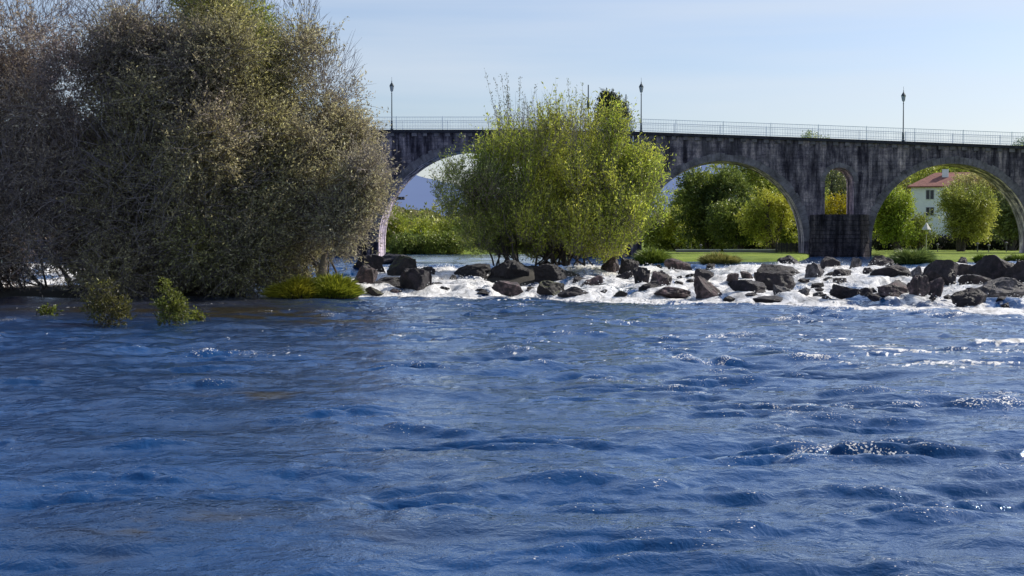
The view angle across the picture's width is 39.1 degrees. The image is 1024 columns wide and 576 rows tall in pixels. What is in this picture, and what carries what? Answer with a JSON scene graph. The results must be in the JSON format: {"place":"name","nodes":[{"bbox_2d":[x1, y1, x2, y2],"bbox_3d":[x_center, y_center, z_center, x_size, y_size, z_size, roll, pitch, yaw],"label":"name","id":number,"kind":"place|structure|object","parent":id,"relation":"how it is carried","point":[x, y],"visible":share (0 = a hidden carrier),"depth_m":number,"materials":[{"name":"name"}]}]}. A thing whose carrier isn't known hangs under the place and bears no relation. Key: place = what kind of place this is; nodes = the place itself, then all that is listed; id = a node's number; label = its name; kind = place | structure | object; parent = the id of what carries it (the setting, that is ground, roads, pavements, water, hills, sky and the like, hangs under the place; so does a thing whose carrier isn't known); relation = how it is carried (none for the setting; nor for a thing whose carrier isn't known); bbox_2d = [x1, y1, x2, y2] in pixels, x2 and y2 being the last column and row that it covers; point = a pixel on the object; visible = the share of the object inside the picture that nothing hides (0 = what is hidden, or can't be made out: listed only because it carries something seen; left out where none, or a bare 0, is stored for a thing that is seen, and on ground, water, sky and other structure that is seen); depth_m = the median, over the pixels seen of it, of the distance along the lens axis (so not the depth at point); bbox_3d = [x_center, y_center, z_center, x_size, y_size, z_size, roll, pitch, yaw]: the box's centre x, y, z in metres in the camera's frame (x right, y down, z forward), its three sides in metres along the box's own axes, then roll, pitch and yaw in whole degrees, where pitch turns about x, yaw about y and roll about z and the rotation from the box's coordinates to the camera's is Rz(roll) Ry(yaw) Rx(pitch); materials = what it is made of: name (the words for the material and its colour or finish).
{"place":"outdoors","nodes":[
{"label":"outdoors","id":0,"kind":"place"},
{"bbox_2d":[0,285,242,297],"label":"riverbank","id":1,"kind":"structure","parent":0,"point":[33,291],"depth_m":52.73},
{"bbox_2d":[0,0,150,296],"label":"willow shrub","id":2,"kind":"object","parent":1,"relation":"on","point":[21,99],"visible":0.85,"depth_m":51.49,"materials":[{"name":"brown plant"}]},
{"bbox_2d":[23,0,286,299],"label":"willow shrub","id":3,"kind":"object","parent":1,"relation":"on","point":[132,129],"visible":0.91,"depth_m":51.07,"materials":[{"name":"green plant"}]},
{"bbox_2d":[137,0,319,297],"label":"willow shrub","id":4,"kind":"object","parent":1,"relation":"on","point":[240,257],"visible":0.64,"depth_m":51.45,"materials":[{"name":"green plant"}]},
{"bbox_2d":[138,0,319,188],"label":"willow shrub","id":5,"kind":"object","parent":1,"relation":"on","point":[266,15],"visible":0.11,"depth_m":53.85,"materials":[{"name":"green plant"}]},
{"bbox_2d":[220,0,407,292],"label":"willow shrub","id":6,"kind":"object","parent":1,"relation":"on","point":[332,179],"visible":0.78,"depth_m":52.48,"materials":[{"name":"green plant"}]},
{"bbox_2d":[21,254,973,262],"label":"pool","id":7,"kind":"structure","parent":0,"point":[440,258],"depth_m":98.63,"materials":[{"name":"liquid"}]},
{"bbox_2d":[0,295,1023,575],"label":"river","id":8,"kind":"structure","parent":0,"point":[408,435],"depth_m":14.10,"materials":[{"name":"liquid"}]},
{"bbox_2d":[35,302,62,315],"bbox_3d":[-12.388,0.708,38.540,0.814,0.672,0.587,0,2,9],"label":"water plant","id":9,"kind":"object","parent":8,"relation":"in","point":[49,310],"visible":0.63,"depth_m":38.47,"materials":[{"name":"green plant"}]},
{"bbox_2d":[78,275,136,326],"bbox_3d":[-9.683,0.364,34.576,1.362,1.348,1.070,0,2,0],"label":"water plant","id":10,"kind":"object","parent":8,"relation":"in","point":[110,301],"visible":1,"depth_m":34.42,"materials":[{"name":"green plant"}]},
{"bbox_2d":[149,276,194,325],"bbox_3d":[-8.105,0.353,34.198,1.128,1.294,1.032,0,2,0],"label":"water plant","id":11,"kind":"object","parent":8,"relation":"in","point":[176,307],"visible":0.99,"depth_m":34.12,"materials":[{"name":"green plant"}]},
{"bbox_2d":[183,305,209,320],"bbox_3d":[-7.936,0.681,36.016,0.797,0.536,0.619,0,2,0],"label":"water plant","id":12,"kind":"object","parent":8,"relation":"in","point":[198,316],"visible":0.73,"depth_m":35.98,"materials":[{"name":"green plant"}]},
{"bbox_2d":[0,0,1023,184],"label":"sky","id":13,"kind":"structure","parent":0,"point":[959,64],"materials":[{"name":"blue"}]},
{"bbox_2d":[1,261,1023,313],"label":"rapids","id":14,"kind":"structure","parent":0,"point":[463,286],"depth_m":53.87,"materials":[{"name":"liquid"}]},
{"bbox_2d":[260,273,322,298],"bbox_3d":[-7.578,0.084,51.020,2.760,1.323,2.704,0,2,0],"label":"grass mound","id":15,"kind":"object","parent":14,"relation":"on","point":[293,287],"depth_m":50.34,"materials":[{"name":"plant"}]},
{"bbox_2d":[309,254,326,275],"bbox_3d":[-7.050,-0.490,52.971,0.733,1.529,0.502,-1,2,-21],"label":"tree stump","id":16,"kind":"object","parent":14,"relation":"on","point":[323,262],"visible":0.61,"depth_m":52.90,"materials":[{"name":"wood"}]},
{"bbox_2d":[302,270,366,298],"bbox_3d":[-6.343,0.055,51.246,2.662,1.489,2.678,0,2,0],"label":"grass mound","id":17,"kind":"object","parent":14,"relation":"on","point":[335,287],"depth_m":50.67,"materials":[{"name":"plant"}]},
{"bbox_2d":[353,265,377,283],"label":"rock","id":18,"kind":"object","parent":14,"relation":"on","point":[368,275],"visible":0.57,"depth_m":57.04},
{"bbox_2d":[353,254,385,272],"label":"rock","id":19,"kind":"object","parent":14,"relation":"on","point":[375,261],"visible":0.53,"depth_m":67.96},
{"bbox_2d":[365,286,383,295],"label":"rock","id":20,"kind":"object","parent":14,"relation":"on","point":[371,291],"visible":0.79,"depth_m":53.01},
{"bbox_2d":[374,277,400,287],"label":"rock","id":21,"kind":"object","parent":14,"relation":"on","point":[393,281],"visible":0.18,"depth_m":54.70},
{"bbox_2d":[382,253,416,263],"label":"rock","id":22,"kind":"object","parent":14,"relation":"on","point":[388,258],"visible":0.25,"depth_m":78.27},
{"bbox_2d":[387,255,416,275],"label":"rock","id":23,"kind":"object","parent":14,"relation":"on","point":[399,265],"visible":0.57,"depth_m":62.46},
{"bbox_2d":[399,268,431,290],"bbox_3d":[-3.639,-0.126,54.105,1.237,1.289,0.823,0,2,0],"label":"rock","id":24,"kind":"object","parent":14,"relation":"on","point":[417,279],"visible":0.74,"depth_m":53.86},
{"bbox_2d":[454,263,490,278],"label":"rock","id":25,"kind":"object","parent":14,"relation":"on","point":[480,270],"visible":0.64,"depth_m":60.99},
{"bbox_2d":[492,281,522,296],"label":"rock","id":26,"kind":"object","parent":14,"relation":"on","point":[506,288],"visible":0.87,"depth_m":51.83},
{"bbox_2d":[487,260,529,278],"bbox_3d":[-0.107,-0.637,60.539,1.802,1.096,1.054,1,2,35],"label":"rock","id":27,"kind":"object","parent":14,"relation":"on","point":[509,269],"visible":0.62,"depth_m":60.12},
{"bbox_2d":[533,263,566,282],"bbox_3d":[1.636,-0.605,59.596,1.420,0.838,0.832,1,2,17],"label":"rock","id":28,"kind":"object","parent":14,"relation":"on","point":[548,272],"visible":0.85,"depth_m":59.30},
{"bbox_2d":[536,280,564,295],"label":"rock","id":29,"kind":"object","parent":14,"relation":"on","point":[547,287],"visible":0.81,"depth_m":51.07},
{"bbox_2d":[557,286,587,297],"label":"rock","id":30,"kind":"object","parent":14,"relation":"on","point":[571,291],"visible":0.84,"depth_m":50.27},
{"bbox_2d":[582,275,602,285],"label":"rock","id":31,"kind":"object","parent":14,"relation":"on","point":[596,280],"visible":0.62,"depth_m":54.94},
{"bbox_2d":[601,256,619,272],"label":"rock","id":32,"kind":"object","parent":14,"relation":"on","point":[611,264],"visible":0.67,"depth_m":65.96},
{"bbox_2d":[618,258,638,275],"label":"rock","id":33,"kind":"object","parent":14,"relation":"on","point":[626,265],"visible":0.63,"depth_m":65.00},
{"bbox_2d":[632,266,649,283],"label":"rock","id":34,"kind":"object","parent":14,"relation":"on","point":[640,274],"visible":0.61,"depth_m":54.93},
{"bbox_2d":[638,281,659,290],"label":"rock","id":35,"kind":"object","parent":14,"relation":"on","point":[652,284],"visible":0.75,"depth_m":50.96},
{"bbox_2d":[629,247,675,264],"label":"grass tuft","id":36,"kind":"object","parent":14,"relation":"on","point":[650,256],"visible":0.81,"depth_m":74.64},
{"bbox_2d":[650,270,671,286],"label":"rock","id":37,"kind":"object","parent":14,"relation":"on","point":[662,277],"visible":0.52,"depth_m":53.03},
{"bbox_2d":[654,286,690,297],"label":"rock","id":38,"kind":"object","parent":14,"relation":"on","point":[670,292],"visible":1,"depth_m":49.04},
{"bbox_2d":[664,258,691,270],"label":"rock","id":39,"kind":"object","parent":14,"relation":"on","point":[677,264],"visible":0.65,"depth_m":67.11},
{"bbox_2d":[364,259,1023,311],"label":"spray","id":40,"kind":"object","parent":14,"relation":"on","point":[671,269],"visible":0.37,"depth_m":55.68,"materials":[{"name":"liquid"}]},
{"bbox_2d":[694,268,713,280],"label":"rock","id":41,"kind":"object","parent":14,"relation":"on","point":[707,275],"visible":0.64,"depth_m":58.49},
{"bbox_2d":[693,276,721,298],"bbox_3d":[6.650,0.070,48.708,1.026,0.977,0.630,0,2,0],"label":"rock","id":42,"kind":"object","parent":14,"relation":"on","point":[704,288],"visible":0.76,"depth_m":48.52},
{"bbox_2d":[696,250,744,263],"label":"grass tuft","id":43,"kind":"object","parent":14,"relation":"on","point":[720,258],"visible":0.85,"depth_m":76.60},
{"bbox_2d":[726,273,738,281],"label":"rock","id":44,"kind":"object","parent":14,"relation":"on","point":[731,277],"visible":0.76,"depth_m":58.50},
{"bbox_2d":[727,280,766,292],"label":"rock","id":45,"kind":"object","parent":14,"relation":"on","point":[749,285],"visible":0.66,"depth_m":48.67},
{"bbox_2d":[753,295,782,302],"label":"rock","id":46,"kind":"object","parent":14,"relation":"on","point":[767,299],"visible":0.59,"depth_m":46.78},
{"bbox_2d":[753,272,795,290],"bbox_3d":[9.564,-0.106,52.409,1.603,0.950,1.084,0,2,0],"label":"rock","id":47,"kind":"object","parent":14,"relation":"on","point":[769,280],"visible":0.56,"depth_m":52.02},
{"bbox_2d":[757,264,800,275],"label":"rock","id":48,"kind":"object","parent":14,"relation":"on","point":[775,268],"visible":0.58,"depth_m":62.22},
{"bbox_2d":[773,285,790,294],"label":"rock","id":49,"kind":"object","parent":14,"relation":"on","point":[777,289],"visible":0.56,"depth_m":47.83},
{"bbox_2d":[777,255,799,264],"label":"rock","id":50,"kind":"object","parent":14,"relation":"on","point":[789,259],"visible":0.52,"depth_m":73.86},
{"bbox_2d":[804,263,824,277],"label":"rock","id":51,"kind":"object","parent":14,"relation":"on","point":[813,269],"visible":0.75,"depth_m":57.74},
{"bbox_2d":[820,256,840,268],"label":"rock","id":52,"kind":"object","parent":14,"relation":"on","point":[826,261],"visible":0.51,"depth_m":66.14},
{"bbox_2d":[832,269,850,276],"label":"rock","id":53,"kind":"object","parent":14,"relation":"on","point":[843,272],"visible":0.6,"depth_m":57.21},
{"bbox_2d":[829,284,860,298],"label":"rock","id":54,"kind":"object","parent":14,"relation":"on","point":[839,291],"visible":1,"depth_m":45.62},
{"bbox_2d":[849,257,861,268],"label":"rock","id":55,"kind":"object","parent":14,"relation":"on","point":[856,262],"visible":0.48,"depth_m":65.69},
{"bbox_2d":[867,255,894,266],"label":"rock","id":56,"kind":"object","parent":14,"relation":"on","point":[880,260],"visible":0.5,"depth_m":68.55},
{"bbox_2d":[870,264,911,276],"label":"rock","id":57,"kind":"object","parent":14,"relation":"on","point":[893,270],"visible":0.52,"depth_m":55.78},
{"bbox_2d":[877,280,908,296],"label":"rock","id":58,"kind":"object","parent":14,"relation":"on","point":[897,288],"visible":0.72,"depth_m":45.77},
{"bbox_2d":[886,245,940,264],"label":"grass tuft","id":59,"kind":"object","parent":14,"relation":"on","point":[913,257],"visible":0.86,"depth_m":74.06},
{"bbox_2d":[910,265,922,276],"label":"rock","id":60,"kind":"object","parent":14,"relation":"on","point":[917,270],"visible":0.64,"depth_m":61.89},
{"bbox_2d":[907,275,929,296],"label":"rock","id":61,"kind":"object","parent":14,"relation":"on","point":[917,285],"visible":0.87,"depth_m":45.23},
{"bbox_2d":[927,277,943,297],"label":"rock","id":62,"kind":"object","parent":14,"relation":"on","point":[936,287],"visible":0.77,"depth_m":46.32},
{"bbox_2d":[922,260,958,285],"bbox_3d":[16.099,-0.456,54.390,1.511,1.248,0.948,1,2,18],"label":"rock","id":63,"kind":"object","parent":14,"relation":"on","point":[946,270],"visible":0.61,"depth_m":54.06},
{"bbox_2d":[956,264,972,276],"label":"rock","id":64,"kind":"object","parent":14,"relation":"on","point":[962,269],"visible":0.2,"depth_m":58.94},
{"bbox_2d":[950,287,986,306],"bbox_3d":[13.676,0.342,43.120,1.031,0.725,0.718,1,2,21],"label":"rock","id":65,"kind":"object","parent":14,"relation":"on","point":[970,296],"visible":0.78,"depth_m":42.92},
{"bbox_2d":[958,274,990,284],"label":"rock","id":66,"kind":"object","parent":14,"relation":"on","point":[969,279],"visible":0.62,"depth_m":52.70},
{"bbox_2d":[964,255,1014,279],"bbox_3d":[18.283,-0.620,54.994,1.813,1.324,1.210,0,2,0],"label":"rock","id":67,"kind":"object","parent":14,"relation":"on","point":[992,267],"visible":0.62,"depth_m":54.57,"materials":[{"name":"stone"}]},
{"bbox_2d":[975,277,1023,297],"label":"rock","id":68,"kind":"object","parent":14,"relation":"on","point":[1005,286],"visible":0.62,"depth_m":46.42,"materials":[{"name":"stone"}]},
{"bbox_2d":[1002,254,1023,260],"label":"grass tuft","id":69,"kind":"object","parent":14,"relation":"on","point":[1014,257],"visible":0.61,"depth_m":77.75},
{"bbox_2d":[1005,260,1023,282],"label":"rock","id":70,"kind":"object","parent":14,"relation":"on","point":[1016,271],"visible":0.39,"depth_m":53.49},
{"bbox_2d":[484,265,579,286],"bbox_3d":[0.704,-0.453,64.656,6.711,1.126,13.023,0,2,0],"label":"islet","id":71,"kind":"object","parent":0,"point":[524,280],"visible":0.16,"depth_m":60.04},
{"bbox_2d":[424,142,559,265],"bbox_3d":[-0.980,-3.725,65.133,6.278,6.015,4.817,0,2,0],"label":"willow shrub","id":72,"kind":"object","parent":71,"relation":"on","point":[488,206],"visible":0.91,"depth_m":64.59,"materials":[{"name":"green plant"}]},
{"bbox_2d":[486,71,538,257],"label":"sapling","id":73,"kind":"object","parent":71,"relation":"on","point":[507,100],"visible":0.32,"depth_m":67.77,"materials":[{"name":"green plant"}]},
{"bbox_2d":[456,78,681,265],"bbox_3d":[2.548,-5.232,65.852,10.306,8.730,6.507,0,2,0],"label":"willow shrub","id":74,"kind":"object","parent":71,"relation":"on","point":[604,218],"visible":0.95,"depth_m":64.90,"materials":[{"name":"green plant"}]},
{"bbox_2d":[566,79,587,265],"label":"sapling","id":75,"kind":"object","parent":71,"relation":"on","point":[577,263],"visible":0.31,"depth_m":67.53,"materials":[{"name":"green plant"}]},
{"bbox_2d":[395,164,743,216],"bbox_3d":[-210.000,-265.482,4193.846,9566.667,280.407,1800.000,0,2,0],"label":"mountain","id":76,"kind":"structure","parent":0,"point":[417,189],"depth_m":3742.66,"materials":[{"name":"blue"}]},
{"bbox_2d":[393,167,930,227],"bbox_3d":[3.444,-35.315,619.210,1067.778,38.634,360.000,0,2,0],"label":"hill","id":77,"kind":"structure","parent":0,"point":[414,211],"depth_m":572.29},
{"bbox_2d":[386,234,1023,261],"bbox_3d":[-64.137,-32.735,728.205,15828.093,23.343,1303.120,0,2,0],"label":"lawn","id":78,"kind":"structure","parent":0,"point":[954,255],"depth_m":110.24,"materials":[{"name":"green plant"}]},
{"bbox_2d":[386,211,413,251],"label":"bush","id":79,"kind":"object","parent":78,"relation":"on","point":[394,222],"visible":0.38,"depth_m":150.61,"materials":[{"name":"green plant"}]},
{"bbox_2d":[386,228,431,253],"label":"bush","id":80,"kind":"object","parent":78,"relation":"on","point":[408,243],"visible":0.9,"depth_m":148.11,"materials":[{"name":"green plant"}]},
{"bbox_2d":[405,215,441,236],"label":"bush","id":81,"kind":"object","parent":78,"relation":"on","point":[424,225],"visible":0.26,"depth_m":155.47,"materials":[{"name":"green plant"}]},
{"bbox_2d":[418,226,475,253],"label":"bush","id":82,"kind":"object","parent":78,"relation":"on","point":[443,243],"visible":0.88,"depth_m":147.69,"materials":[{"name":"green plant"}]},
{"bbox_2d":[430,214,479,251],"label":"bush","id":83,"kind":"object","parent":78,"relation":"on","point":[448,224],"visible":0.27,"depth_m":156.90,"materials":[{"name":"green plant"}]},
{"bbox_2d":[590,87,634,179],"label":"tree","id":84,"kind":"object","parent":78,"relation":"on","point":[613,94],"visible":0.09,"depth_m":138.91,"materials":[{"name":"green plant"}]},
{"bbox_2d":[642,205,697,250],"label":"tree","id":85,"kind":"object","parent":78,"relation":"on","point":[664,237],"visible":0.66,"depth_m":148.75,"materials":[{"name":"green plant"}]},
{"bbox_2d":[664,187,704,248],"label":"tree","id":86,"kind":"object","parent":78,"relation":"on","point":[693,243],"visible":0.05,"depth_m":164.64,"materials":[{"name":"green plant"}]},
{"bbox_2d":[675,249,720,251],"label":"wall","id":87,"kind":"structure","parent":78,"relation":"on","point":[696,250],"depth_m":127.81,"materials":[{"name":"grey concrete"}]},
{"bbox_2d":[670,164,758,250],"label":"tree","id":88,"kind":"object","parent":78,"relation":"on","point":[697,196],"visible":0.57,"depth_m":140.72,"materials":[{"name":"green plant"}]},
{"bbox_2d":[668,239,793,249],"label":"hedge","id":89,"kind":"object","parent":78,"relation":"on","point":[752,246],"visible":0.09,"depth_m":171.38,"materials":[{"name":"green plant"}]},
{"bbox_2d":[699,194,776,248],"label":"tree","id":90,"kind":"object","parent":78,"relation":"on","point":[720,221],"visible":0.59,"depth_m":135.97,"materials":[{"name":"green plant"}]},
{"bbox_2d":[709,164,776,248],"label":"tree","id":91,"kind":"object","parent":78,"relation":"on","point":[759,180],"visible":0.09,"depth_m":156.20,"materials":[{"name":"green plant"}]},
{"bbox_2d":[723,249,777,252],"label":"wall","id":92,"kind":"structure","parent":78,"relation":"on","point":[752,250],"depth_m":127.81,"materials":[{"name":"grey concrete"}]},
{"bbox_2d":[732,185,797,248],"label":"tree","id":93,"kind":"object","parent":78,"relation":"on","point":[778,209],"visible":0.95,"depth_m":131.08,"materials":[{"name":"green plant"}]},
{"bbox_2d":[775,243,797,252],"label":"fence","id":94,"kind":"object","parent":78,"relation":"on","point":[781,247],"visible":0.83,"depth_m":126.88,"materials":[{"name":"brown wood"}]},
{"bbox_2d":[763,185,830,250],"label":"tree","id":95,"kind":"object","parent":78,"relation":"on","point":[789,241],"visible":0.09,"depth_m":144.97,"materials":[{"name":"green plant"}]},
{"bbox_2d":[800,130,841,186],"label":"tree","id":96,"kind":"object","parent":78,"relation":"on","point":[810,134],"depth_m":198.82,"materials":[{"name":"green plant"}]},
{"bbox_2d":[825,170,846,212],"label":"tree","id":97,"kind":"object","parent":78,"relation":"on","point":[834,187],"visible":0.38,"depth_m":158.81,"materials":[{"name":"green plant"}]},
{"bbox_2d":[825,189,846,213],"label":"tree","id":98,"kind":"object","parent":78,"relation":"on","point":[833,208],"visible":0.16,"depth_m":139.02,"materials":[{"name":"yellow plant"}]},
{"bbox_2d":[872,185,915,249],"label":"tree","id":99,"kind":"object","parent":78,"relation":"on","point":[899,186],"visible":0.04,"depth_m":174.30,"materials":[{"name":"green plant"}]},
{"bbox_2d":[872,187,927,251],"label":"tree","id":100,"kind":"object","parent":78,"relation":"on","point":[891,225],"visible":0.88,"depth_m":132.03,"materials":[{"name":"green plant"}]},
{"bbox_2d":[900,211,942,250],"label":"tree","id":101,"kind":"object","parent":78,"relation":"on","point":[921,243],"visible":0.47,"depth_m":141.13,"materials":[{"name":"green plant"}]},
{"bbox_2d":[906,166,971,184],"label":"tree","id":102,"kind":"object","parent":78,"relation":"on","point":[926,172],"visible":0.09,"depth_m":220.31,"materials":[{"name":"green plant"}]},
{"bbox_2d":[907,169,976,235],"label":"house","id":103,"kind":"structure","parent":78,"relation":"on","point":[925,190],"depth_m":204.12,"materials":[{"name":"white paint"}]},
{"bbox_2d":[872,229,1018,250],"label":"hedge","id":104,"kind":"object","parent":78,"relation":"on","point":[944,242],"visible":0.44,"depth_m":157.29,"materials":[{"name":"green plant"}]},
{"bbox_2d":[929,179,1001,250],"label":"tree","id":105,"kind":"object","parent":78,"relation":"on","point":[968,213],"visible":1,"depth_m":135.02,"materials":[{"name":"green plant"}]},
{"bbox_2d":[947,171,1000,249],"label":"tree","id":106,"kind":"object","parent":78,"relation":"on","point":[971,177],"visible":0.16,"depth_m":163.31,"materials":[{"name":"green plant"}]},
{"bbox_2d":[983,191,1018,250],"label":"tree","id":107,"kind":"object","parent":78,"relation":"on","point":[1007,224],"visible":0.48,"depth_m":148.96,"materials":[{"name":"green plant"}]},
{"bbox_3d":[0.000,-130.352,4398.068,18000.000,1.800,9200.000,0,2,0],"label":"ground","id":108,"kind":"structure","parent":0,"visible":0},
{"bbox_2d":[0,130,1023,263],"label":"bridge","id":109,"kind":"structure","parent":108,"relation":"on","point":[795,171],"depth_m":121.98,"materials":[{"name":"stone"}]},
{"bbox_2d":[61,120,1023,145],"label":"railing","id":110,"kind":"object","parent":109,"relation":"on","point":[875,136],"visible":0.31,"depth_m":125.57,"materials":[{"name":"metal"}]},
{"bbox_2d":[80,116,1023,144],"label":"railing","id":111,"kind":"object","parent":109,"relation":"on","point":[697,126],"visible":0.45,"depth_m":122.18,"materials":[{"name":"metal"}]},
{"bbox_2d":[901,87,905,140],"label":"street lamp","id":112,"kind":"object","parent":109,"relation":"on","point":[903,95],"visible":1,"depth_m":121.30,"materials":[{"name":"black metal"}]},
{"bbox_2d":[391,166,1000,247],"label":"woodland","id":113,"kind":"object","parent":108,"relation":"on","point":[437,219],"depth_m":233.57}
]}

